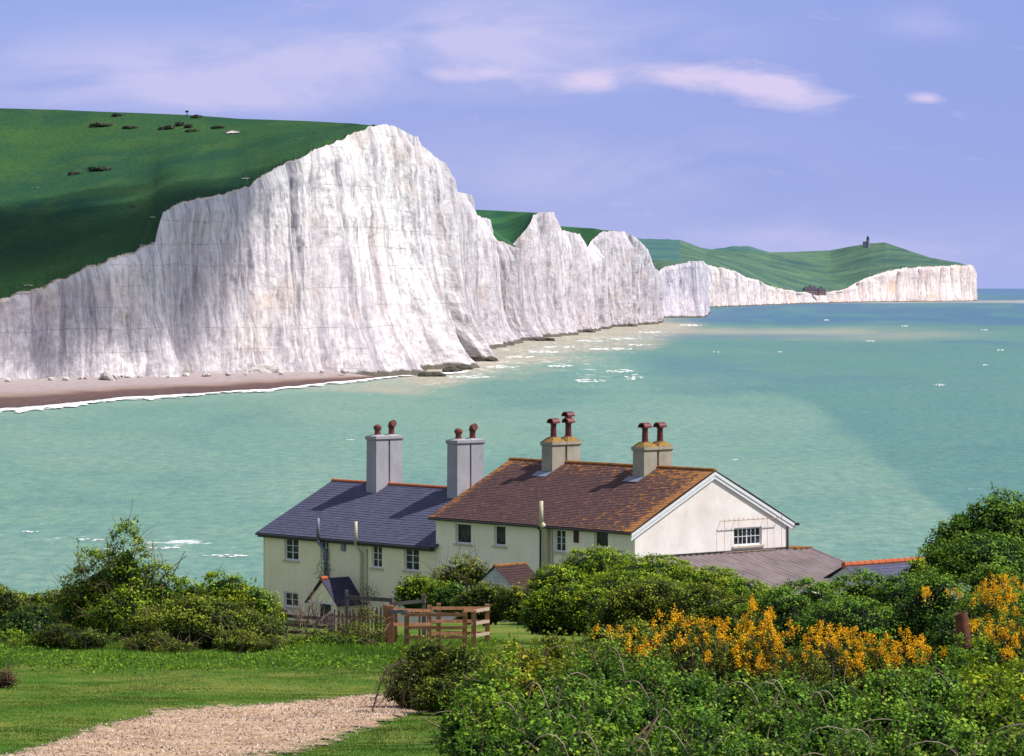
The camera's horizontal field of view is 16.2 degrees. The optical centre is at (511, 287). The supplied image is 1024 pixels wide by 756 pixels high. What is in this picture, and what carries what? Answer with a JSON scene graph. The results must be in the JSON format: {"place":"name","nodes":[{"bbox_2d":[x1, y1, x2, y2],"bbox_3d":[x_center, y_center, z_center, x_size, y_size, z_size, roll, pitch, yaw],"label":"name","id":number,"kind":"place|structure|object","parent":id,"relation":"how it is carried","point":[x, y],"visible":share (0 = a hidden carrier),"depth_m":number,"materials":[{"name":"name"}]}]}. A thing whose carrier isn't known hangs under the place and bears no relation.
{"place":"outdoors","nodes":[
{"label":"outdoors","id":0,"kind":"place"},
{"bbox_2d":[0,371,382,408],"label":"beach","id":1,"kind":"structure","parent":0,"point":[18,393],"depth_m":947.16,"materials":[{"name":"sand"}]},
{"bbox_2d":[100,371,119,380],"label":"boulder","id":2,"kind":"object","parent":1,"relation":"on","point":[110,375],"visible":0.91,"depth_m":972.54,"materials":[{"name":"stone"}]},
{"bbox_2d":[248,364,277,372],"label":"boulder","id":3,"kind":"object","parent":1,"relation":"on","point":[265,368],"visible":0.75,"depth_m":1046.72,"materials":[{"name":"stone"}]},
{"bbox_2d":[0,693,430,755],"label":"gravel track","id":4,"kind":"structure","parent":0,"point":[254,713],"depth_m":74.00,"materials":[{"name":"gravel"}]},
{"bbox_2d":[0,124,498,378],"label":"chalk cliff","id":5,"kind":"structure","parent":0,"point":[337,256],"depth_m":1079.18,"materials":[{"name":"stone"}]},
{"bbox_2d":[0,108,376,301],"bbox_3d":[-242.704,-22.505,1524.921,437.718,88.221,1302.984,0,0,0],"label":"grassy down","id":6,"kind":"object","parent":5,"relation":"on","point":[59,224],"visible":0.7,"depth_m":1152.24,"materials":[{"name":"plant"}]},
{"bbox_2d":[87,166,111,170],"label":"scrub","id":7,"kind":"object","parent":6,"relation":"on","point":[92,168],"visible":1,"depth_m":1187.52,"materials":[{"name":"green plant"}]},
{"bbox_2d":[89,122,115,125],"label":"scrub","id":8,"kind":"object","parent":6,"relation":"on","point":[101,124],"visible":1,"depth_m":1287.69,"materials":[{"name":"green plant"}]},
{"bbox_2d":[122,126,137,128],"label":"scrub","id":9,"kind":"object","parent":6,"relation":"on","point":[128,127],"visible":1,"depth_m":1277.93,"materials":[{"name":"green plant"}]},
{"bbox_2d":[0,631,731,670],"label":"long grass","id":10,"kind":"structure","parent":0,"point":[348,649],"depth_m":109.24,"materials":[{"name":"plant"}]},
{"bbox_2d":[0,612,927,755],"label":"ground","id":11,"kind":"structure","parent":0,"point":[499,630],"depth_m":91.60,"materials":[{"name":"plant"}]},
{"bbox_2d":[0,657,24,687],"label":"bramble bush","id":12,"kind":"object","parent":11,"relation":"on","point":[7,678],"visible":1,"depth_m":91.82,"materials":[{"name":"brown plant"}]},
{"bbox_2d":[0,582,28,630],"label":"hawthorn bush","id":13,"kind":"object","parent":11,"relation":"on","point":[10,601],"visible":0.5,"depth_m":129.58,"materials":[{"name":"green plant"}]},
{"bbox_2d":[0,621,47,650],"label":"bramble bush","id":14,"kind":"object","parent":11,"relation":"on","point":[13,638],"visible":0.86,"depth_m":119.47,"materials":[{"name":"green plant"}]},
{"bbox_2d":[0,598,59,637],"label":"gorse bush","id":15,"kind":"object","parent":11,"relation":"on","point":[30,617],"visible":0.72,"depth_m":125.89,"materials":[{"name":"green plant"}]},
{"bbox_2d":[12,588,79,613],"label":"hawthorn bush","id":16,"kind":"object","parent":11,"relation":"on","point":[37,596],"visible":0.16,"depth_m":149.56,"materials":[{"name":"green plant"}]},
{"bbox_2d":[26,615,111,650],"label":"gorse bush","id":17,"kind":"object","parent":11,"relation":"on","point":[62,636],"visible":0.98,"depth_m":116.41,"materials":[{"name":"green plant"}]},
{"bbox_2d":[34,499,191,641],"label":"hawthorn bush","id":18,"kind":"object","parent":11,"relation":"on","point":[112,599],"visible":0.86,"depth_m":121.74,"materials":[{"name":"green plant"}]},
{"bbox_2d":[116,619,200,653],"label":"bramble bush","id":19,"kind":"object","parent":11,"relation":"on","point":[155,643],"visible":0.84,"depth_m":110.54,"materials":[{"name":"green plant"}]},
{"bbox_2d":[118,591,287,650],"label":"hawthorn bush","id":20,"kind":"object","parent":11,"relation":"on","point":[200,614],"visible":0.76,"depth_m":114.38,"materials":[{"name":"green plant"}]},
{"bbox_2d":[171,561,288,631],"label":"hawthorn bush","id":21,"kind":"object","parent":11,"relation":"on","point":[229,588],"visible":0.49,"depth_m":120.43,"materials":[{"name":"green plant"}]},
{"bbox_2d":[194,608,304,653],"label":"bramble bush","id":22,"kind":"object","parent":11,"relation":"on","point":[240,642],"visible":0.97,"depth_m":112.89,"materials":[{"name":"green plant"}]},
{"bbox_2d":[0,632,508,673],"bbox_3d":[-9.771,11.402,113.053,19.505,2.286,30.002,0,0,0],"label":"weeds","id":23,"kind":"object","parent":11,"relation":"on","point":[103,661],"visible":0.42,"depth_m":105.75,"materials":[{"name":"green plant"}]},
{"bbox_2d":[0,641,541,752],"bbox_3d":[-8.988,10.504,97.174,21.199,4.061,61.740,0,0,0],"label":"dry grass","id":24,"kind":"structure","parent":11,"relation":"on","point":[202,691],"depth_m":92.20,"materials":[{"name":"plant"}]},
{"bbox_2d":[277,607,333,638],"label":"wooden fence","id":25,"kind":"object","parent":11,"relation":"on","point":[307,625],"visible":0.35,"depth_m":119.94,"materials":[{"name":"wood"}]},
{"bbox_2d":[269,582,350,641],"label":"bramble bush","id":26,"kind":"object","parent":11,"relation":"on","point":[300,618],"visible":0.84,"depth_m":116.87,"materials":[{"name":"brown plant"}]},
{"bbox_2d":[282,624,360,646],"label":"bramble bush","id":27,"kind":"object","parent":11,"relation":"on","point":[331,639],"visible":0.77,"depth_m":115.79,"materials":[{"name":"green plant"}]},
{"bbox_2d":[334,607,382,642],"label":"picket fence","id":28,"kind":"object","parent":11,"relation":"on","point":[342,616],"visible":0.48,"depth_m":119.34,"materials":[{"name":"wood"}]},
{"bbox_2d":[318,588,400,646],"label":"bramble bush","id":29,"kind":"object","parent":11,"relation":"on","point":[362,634],"visible":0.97,"depth_m":116.69,"materials":[{"name":"green plant"}]},
{"bbox_2d":[358,581,377,605],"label":"climbing plant","id":30,"kind":"object","parent":11,"relation":"on","point":[368,593],"visible":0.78,"depth_m":188.45,"materials":[{"name":"green plant"}]},
{"bbox_2d":[345,590,392,627],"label":"wooden fence","id":31,"kind":"object","parent":11,"relation":"on","point":[365,598],"visible":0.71,"depth_m":127.58,"materials":[{"name":"wood"}]},
{"bbox_2d":[255,420,484,623],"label":"cottage","id":32,"kind":"structure","parent":11,"relation":"on","point":[377,527],"depth_m":191.89,"materials":[{"name":"white paint"}]},
{"bbox_2d":[282,539,299,562],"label":"window","id":33,"kind":"structure","parent":32,"relation":"in","point":[291,545],"depth_m":194.55,"materials":[{"name":"glass"}]},
{"bbox_2d":[283,591,298,609],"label":"window","id":34,"kind":"structure","parent":32,"relation":"in","point":[288,598],"depth_m":194.55,"materials":[{"name":"white paint"}]},
{"bbox_2d":[311,555,334,578],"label":"climbing plant","id":35,"kind":"object","parent":32,"relation":"on","point":[322,569],"visible":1,"depth_m":190.49,"materials":[{"name":"green plant"}]},
{"bbox_2d":[318,542,329,563],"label":"window","id":36,"kind":"structure","parent":32,"relation":"in","point":[325,544],"depth_m":192.48,"materials":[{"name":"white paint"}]},
{"bbox_2d":[369,547,382,570],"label":"window","id":37,"kind":"structure","parent":32,"relation":"in","point":[377,551],"depth_m":189.08,"materials":[{"name":"white paint"}]},
{"bbox_2d":[401,549,419,573],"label":"window","id":38,"kind":"structure","parent":32,"relation":"in","point":[411,562],"depth_m":186.92,"materials":[{"name":"white paint"}]},
{"bbox_2d":[383,604,387,642],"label":"field gate post","id":39,"kind":"object","parent":11,"relation":"on","point":[385,615],"visible":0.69,"depth_m":118.52,"materials":[{"name":"wood"}]},
{"bbox_2d":[393,594,425,635],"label":"wooden fence","id":40,"kind":"object","parent":11,"relation":"on","point":[423,600],"visible":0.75,"depth_m":126.93,"materials":[{"name":"wood"}]},
{"bbox_2d":[388,567,448,614],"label":"garden shrub","id":41,"kind":"object","parent":11,"relation":"on","point":[416,588],"visible":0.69,"depth_m":149.54,"materials":[{"name":"green plant"}]},
{"bbox_2d":[369,634,490,714],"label":"bramble bush","id":42,"kind":"object","parent":11,"relation":"on","point":[424,676],"visible":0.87,"depth_m":82.76,"materials":[{"name":"green plant"}]},
{"bbox_2d":[388,603,489,649],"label":"timber pen","id":43,"kind":"object","parent":11,"relation":"on","point":[419,625],"visible":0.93,"depth_m":117.93,"materials":[{"name":"wood"}]},
{"bbox_2d":[427,577,465,612],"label":"privet bush","id":44,"kind":"object","parent":11,"relation":"on","point":[444,595],"visible":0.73,"depth_m":145.69,"materials":[{"name":"green plant"}]},
{"bbox_2d":[414,532,495,591],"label":"garden shrub","id":45,"kind":"object","parent":11,"relation":"on","point":[461,571],"visible":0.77,"depth_m":164.51,"materials":[{"name":"green plant"}]},
{"bbox_2d":[425,641,541,755],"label":"bramble bush","id":46,"kind":"object","parent":11,"relation":"on","point":[470,731],"visible":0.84,"depth_m":57.52,"materials":[{"name":"green plant"}]},
{"bbox_2d":[449,580,537,625],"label":"privet bush","id":47,"kind":"object","parent":11,"relation":"on","point":[502,603],"visible":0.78,"depth_m":139.43,"materials":[{"name":"green plant"}]},
{"bbox_2d":[461,627,540,703],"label":"bramble bush","id":48,"kind":"object","parent":11,"relation":"on","point":[498,654],"visible":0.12,"depth_m":71.40,"materials":[{"name":"green plant"}]},
{"bbox_2d":[471,562,537,621],"bbox_3d":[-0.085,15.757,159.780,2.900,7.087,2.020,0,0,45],"label":"shed","id":49,"kind":"structure","parent":11,"relation":"on","point":[508,575],"depth_m":159.25,"materials":[{"name":"brown tile"}]},
{"bbox_2d":[420,627,610,729],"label":"bramble bush","id":50,"kind":"object","parent":11,"relation":"on","point":[531,663],"visible":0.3,"depth_m":66.79,"materials":[{"name":"green plant"}]},
{"bbox_2d":[517,578,610,635],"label":"hawthorn bush","id":51,"kind":"object","parent":11,"relation":"on","point":[566,609],"visible":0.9,"depth_m":132.34,"materials":[{"name":"green plant"}]},
{"bbox_2d":[483,669,685,755],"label":"bramble bush","id":52,"kind":"object","parent":11,"relation":"on","point":[560,719],"visible":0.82,"depth_m":53.55,"materials":[{"name":"green plant"}]},
{"bbox_2d":[524,701,677,755],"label":"bramble bush","id":53,"kind":"object","parent":11,"relation":"on","point":[575,746],"visible":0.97,"depth_m":49.11,"materials":[{"name":"green plant"}]},
{"bbox_2d":[541,624,681,720],"bbox_3d":[1.757,7.245,62.944,3.545,2.543,3.747,0,0,0],"label":"bramble bush","id":54,"kind":"object","parent":11,"relation":"on","point":[622,679],"visible":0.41,"depth_m":62.06,"materials":[{"name":"green plant"}]},
{"bbox_2d":[428,411,799,619],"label":"cottage","id":55,"kind":"structure","parent":11,"relation":"on","point":[555,502],"depth_m":179.77,"materials":[{"name":"white paint"}]},
{"bbox_2d":[453,523,472,546],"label":"window","id":56,"kind":"structure","parent":55,"relation":"in","point":[461,527],"depth_m":183.75,"materials":[{"name":"white paint"}]},
{"bbox_2d":[491,525,506,548],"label":"window","id":57,"kind":"structure","parent":55,"relation":"in","point":[499,529],"depth_m":181.65,"materials":[{"name":"white paint"}]},
{"bbox_2d":[552,530,565,554],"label":"window","id":58,"kind":"structure","parent":55,"relation":"in","point":[560,534],"depth_m":178.23,"materials":[{"name":"white paint"}]},
{"bbox_2d":[591,532,607,549],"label":"window","id":59,"kind":"structure","parent":55,"relation":"in","point":[601,539],"depth_m":175.98,"materials":[{"name":"glass"}]},
{"bbox_2d":[588,610,700,697],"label":"gorse bush","id":60,"kind":"object","parent":11,"relation":"on","point":[646,639],"visible":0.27,"depth_m":73.66,"materials":[{"name":"yellow plant"}]},
{"bbox_2d":[522,544,773,601],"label":"hawthorn bush","id":61,"kind":"object","parent":11,"relation":"on","point":[601,569],"visible":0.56,"depth_m":145.31,"materials":[{"name":"green plant"}]},
{"bbox_2d":[576,613,729,677],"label":"bush","id":62,"kind":"object","parent":11,"relation":"on","point":[629,626],"visible":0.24,"depth_m":91.64,"materials":[{"name":"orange plant"}]},
{"bbox_2d":[590,573,750,643],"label":"hawthorn bush","id":63,"kind":"object","parent":11,"relation":"on","point":[649,600],"visible":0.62,"depth_m":121.05,"materials":[{"name":"green plant"}]},
{"bbox_2d":[612,648,785,755],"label":"bramble bush","id":64,"kind":"object","parent":11,"relation":"on","point":[680,713],"visible":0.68,"depth_m":55.03,"materials":[{"name":"green plant"}]},
{"bbox_2d":[651,604,764,703],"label":"gorse bush","id":65,"kind":"object","parent":11,"relation":"on","point":[719,668],"visible":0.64,"depth_m":74.16,"materials":[{"name":"orange plant"}]},
{"bbox_2d":[623,710,823,755],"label":"bramble bush","id":66,"kind":"object","parent":11,"relation":"on","point":[755,748],"visible":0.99,"depth_m":48.79,"materials":[{"name":"green plant"}]},
{"bbox_2d":[692,594,794,706],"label":"gorse bush","id":67,"kind":"object","parent":11,"relation":"on","point":[754,665],"visible":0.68,"depth_m":74.11,"materials":[{"name":"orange plant"}]},
{"bbox_2d":[722,588,778,651],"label":"hawthorn bush","id":68,"kind":"object","parent":11,"relation":"on","point":[733,623],"visible":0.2,"depth_m":107.86,"materials":[{"name":"green plant"}]},
{"bbox_2d":[644,546,865,595],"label":"lean to","id":69,"kind":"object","parent":11,"relation":"on","point":[776,565],"visible":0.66,"depth_m":176.96,"materials":[{"name":"tile"}]},
{"bbox_2d":[729,659,877,755],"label":"bramble bush","id":70,"kind":"object","parent":11,"relation":"on","point":[802,713],"visible":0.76,"depth_m":54.83,"materials":[{"name":"green plant"}]},
{"bbox_2d":[734,567,930,671],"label":"hawthorn bush","id":71,"kind":"object","parent":11,"relation":"on","point":[869,608],"visible":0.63,"depth_m":101.51,"materials":[{"name":"green plant"}]},
{"bbox_2d":[761,619,946,705],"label":"gorse bush","id":72,"kind":"object","parent":11,"relation":"on","point":[821,669],"visible":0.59,"depth_m":73.53,"materials":[{"name":"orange plant"}]},
{"bbox_2d":[800,703,979,755],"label":"bramble bush","id":73,"kind":"object","parent":11,"relation":"on","point":[878,749],"visible":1,"depth_m":48.67,"materials":[{"name":"green plant"}]},
{"bbox_2d":[824,557,967,598],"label":"outbuilding","id":74,"kind":"structure","parent":11,"relation":"on","point":[886,567],"depth_m":174.52,"materials":[{"name":"blue stone"}]},
{"bbox_2d":[838,649,991,755],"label":"bramble bush","id":75,"kind":"object","parent":11,"relation":"on","point":[902,699],"visible":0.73,"depth_m":55.82,"materials":[{"name":"green plant"}]},
{"bbox_2d":[896,556,934,588],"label":"hawthorn bush","id":76,"kind":"object","parent":11,"relation":"on","point":[918,567],"visible":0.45,"depth_m":106.78,"materials":[{"name":"green plant"}]},
{"bbox_2d":[891,700,1023,755],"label":"bramble bush","id":77,"kind":"object","parent":11,"relation":"on","point":[965,732],"visible":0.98,"depth_m":48.49,"materials":[{"name":"green plant"}]},
{"bbox_2d":[893,559,1023,673],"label":"hawthorn bush","id":78,"kind":"object","parent":11,"relation":"on","point":[920,618],"visible":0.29,"depth_m":99.72,"materials":[{"name":"green plant"}]},
{"bbox_2d":[920,611,1001,681],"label":"bramble bush","id":79,"kind":"object","parent":11,"relation":"on","point":[946,637],"visible":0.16,"depth_m":77.77,"materials":[{"name":"green plant"}]},
{"bbox_2d":[931,618,993,706],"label":"bramble bush","id":80,"kind":"object","parent":11,"relation":"on","point":[959,653],"visible":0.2,"depth_m":71.44,"materials":[{"name":"green plant"}]},
{"bbox_2d":[954,610,971,647],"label":"rusty pipe","id":81,"kind":"object","parent":11,"relation":"on","point":[961,622],"visible":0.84,"depth_m":72.89,"materials":[{"name":"metal"}]},
{"bbox_2d":[915,481,1023,587],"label":"hawthorn tree","id":82,"kind":"object","parent":11,"relation":"on","point":[960,545],"visible":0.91,"depth_m":110.86,"materials":[{"name":"green plant"}]},
{"bbox_2d":[918,572,1023,656],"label":"gorse bush","id":83,"kind":"object","parent":11,"relation":"on","point":[996,606],"visible":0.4,"depth_m":79.82,"materials":[{"name":"yellow plant"}]},
{"bbox_2d":[932,632,1023,755],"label":"bramble bush","id":84,"kind":"object","parent":11,"relation":"on","point":[991,698],"visible":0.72,"depth_m":56.99,"materials":[{"name":"green plant"}]},
{"bbox_2d":[932,609,1023,702],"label":"gorse bush","id":85,"kind":"object","parent":11,"relation":"on","point":[1007,653],"visible":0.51,"depth_m":75.63,"materials":[{"name":"yellow plant"}]},
{"bbox_2d":[458,192,543,348],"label":"chalk cliff","id":86,"kind":"structure","parent":0,"point":[496,285],"depth_m":1668.70,"materials":[{"name":"stone"}]},
{"bbox_2d":[475,210,536,243],"bbox_3d":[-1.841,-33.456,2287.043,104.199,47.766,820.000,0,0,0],"label":"grassy down","id":87,"kind":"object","parent":86,"relation":"on","point":[511,226],"visible":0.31,"depth_m":2236.22,"materials":[{"name":"plant"}]},
{"bbox_2d":[493,229,520,248],"bbox_3d":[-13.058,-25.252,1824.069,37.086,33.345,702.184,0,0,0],"label":"grassy down","id":88,"kind":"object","parent":86,"relation":"on","point":[499,237],"visible":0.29,"depth_m":1876.85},
{"bbox_2d":[0,289,1023,595],"bbox_3d":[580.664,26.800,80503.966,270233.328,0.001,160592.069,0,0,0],"label":"sea","id":89,"kind":"structure","parent":0,"point":[848,431],"depth_m":677.06,"materials":[{"name":"liquid"}]},
{"bbox_2d":[0,371,467,412],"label":"surf","id":90,"kind":"structure","parent":89,"relation":"on","point":[62,405],"depth_m":879.53,"materials":[{"name":"white liquid"}]},
{"bbox_2d":[417,371,446,376],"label":"boulder","id":91,"kind":"object","parent":89,"relation":"in","point":[430,374],"visible":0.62,"depth_m":1088.18,"materials":[{"name":"stone"}]},
{"bbox_2d":[442,366,461,371],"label":"boulder","id":92,"kind":"object","parent":89,"relation":"in","point":[450,369],"visible":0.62,"depth_m":1146.32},
{"bbox_2d":[455,364,472,369],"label":"boulder","id":93,"kind":"object","parent":89,"relation":"in","point":[464,367],"visible":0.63,"depth_m":1181.95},
{"bbox_2d":[483,357,497,360],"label":"boulder","id":94,"kind":"object","parent":89,"relation":"in","point":[491,359],"visible":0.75,"depth_m":1313.76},
{"bbox_2d":[26,319,1002,556],"bbox_3d":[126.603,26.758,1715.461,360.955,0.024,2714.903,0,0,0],"label":"foam","id":95,"kind":"object","parent":89,"relation":"on","point":[489,376],"visible":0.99,"depth_m":1226.94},
{"bbox_2d":[535,338,554,340],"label":"boulder","id":96,"kind":"object","parent":89,"relation":"in","point":[546,339],"visible":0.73,"depth_m":1817.47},
{"bbox_2d":[0,0,1023,288],"label":"sky","id":97,"kind":"structure","parent":0,"point":[765,125],"materials":[{"name":"blue"}]},
{"bbox_2d":[514,212,600,336],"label":"chalk cliff","id":98,"kind":"structure","parent":0,"point":[560,282],"depth_m":2025.58,"materials":[{"name":"stone"}]},
{"bbox_2d":[560,226,617,246],"bbox_3d":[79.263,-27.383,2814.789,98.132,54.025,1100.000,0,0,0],"label":"grassy down","id":99,"kind":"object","parent":98,"relation":"on","point":[588,235],"visible":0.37,"depth_m":2712.23,"materials":[{"name":"plant"}]},
{"bbox_2d":[588,231,663,328],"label":"chalk cliff","id":100,"kind":"structure","parent":0,"point":[628,280],"depth_m":2496.12,"materials":[{"name":"stone"}]},
{"bbox_2d":[659,261,710,317],"bbox_3d":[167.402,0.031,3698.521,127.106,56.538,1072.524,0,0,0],"label":"chalk cliff","id":101,"kind":"structure","parent":0,"point":[686,287],"depth_m":3273.22,"materials":[{"name":"stone"}]},
{"bbox_2d":[651,259,687,270],"bbox_3d":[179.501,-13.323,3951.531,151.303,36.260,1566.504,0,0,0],"label":"grassy down","id":102,"kind":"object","parent":101,"relation":"on","point":[659,265],"visible":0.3,"depth_m":3418.38,"materials":[{"name":"plant"}]},
{"bbox_2d":[637,238,766,260],"bbox_3d":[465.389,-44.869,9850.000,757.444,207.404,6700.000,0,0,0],"label":"hill","id":103,"kind":"structure","parent":0,"point":[664,249],"depth_m":10128.49,"materials":[{"name":"plant"}]},
{"bbox_2d":[688,261,976,307],"bbox_3d":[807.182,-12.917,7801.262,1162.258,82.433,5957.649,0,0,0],"label":"chalk cliff","id":104,"kind":"structure","parent":0,"point":[732,288],"depth_m":6896.12,"materials":[{"name":"stone"}]},
{"bbox_2d":[680,240,965,292],"bbox_3d":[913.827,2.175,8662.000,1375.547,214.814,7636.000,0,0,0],"label":"grassy down","id":105,"kind":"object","parent":104,"relation":"on","point":[840,269],"visible":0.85,"depth_m":7293.18,"materials":[{"name":"plant"}]},
{"bbox_2d":[802,285,817,294],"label":"house","id":106,"kind":"structure","parent":105,"relation":"on","point":[810,289],"depth_m":6264.04,"materials":[{"name":"grey brick"}]},
{"bbox_2d":[817,286,825,295],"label":"house","id":107,"kind":"structure","parent":105,"relation":"on","point":[821,291],"depth_m":6271.47,"materials":[{"name":"grey brick"}]},
{"bbox_2d":[863,236,869,247],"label":"lighthouse","id":108,"kind":"object","parent":105,"relation":"on","point":[866,243],"visible":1,"depth_m":7946.53,"materials":[{"name":"grey stone"}]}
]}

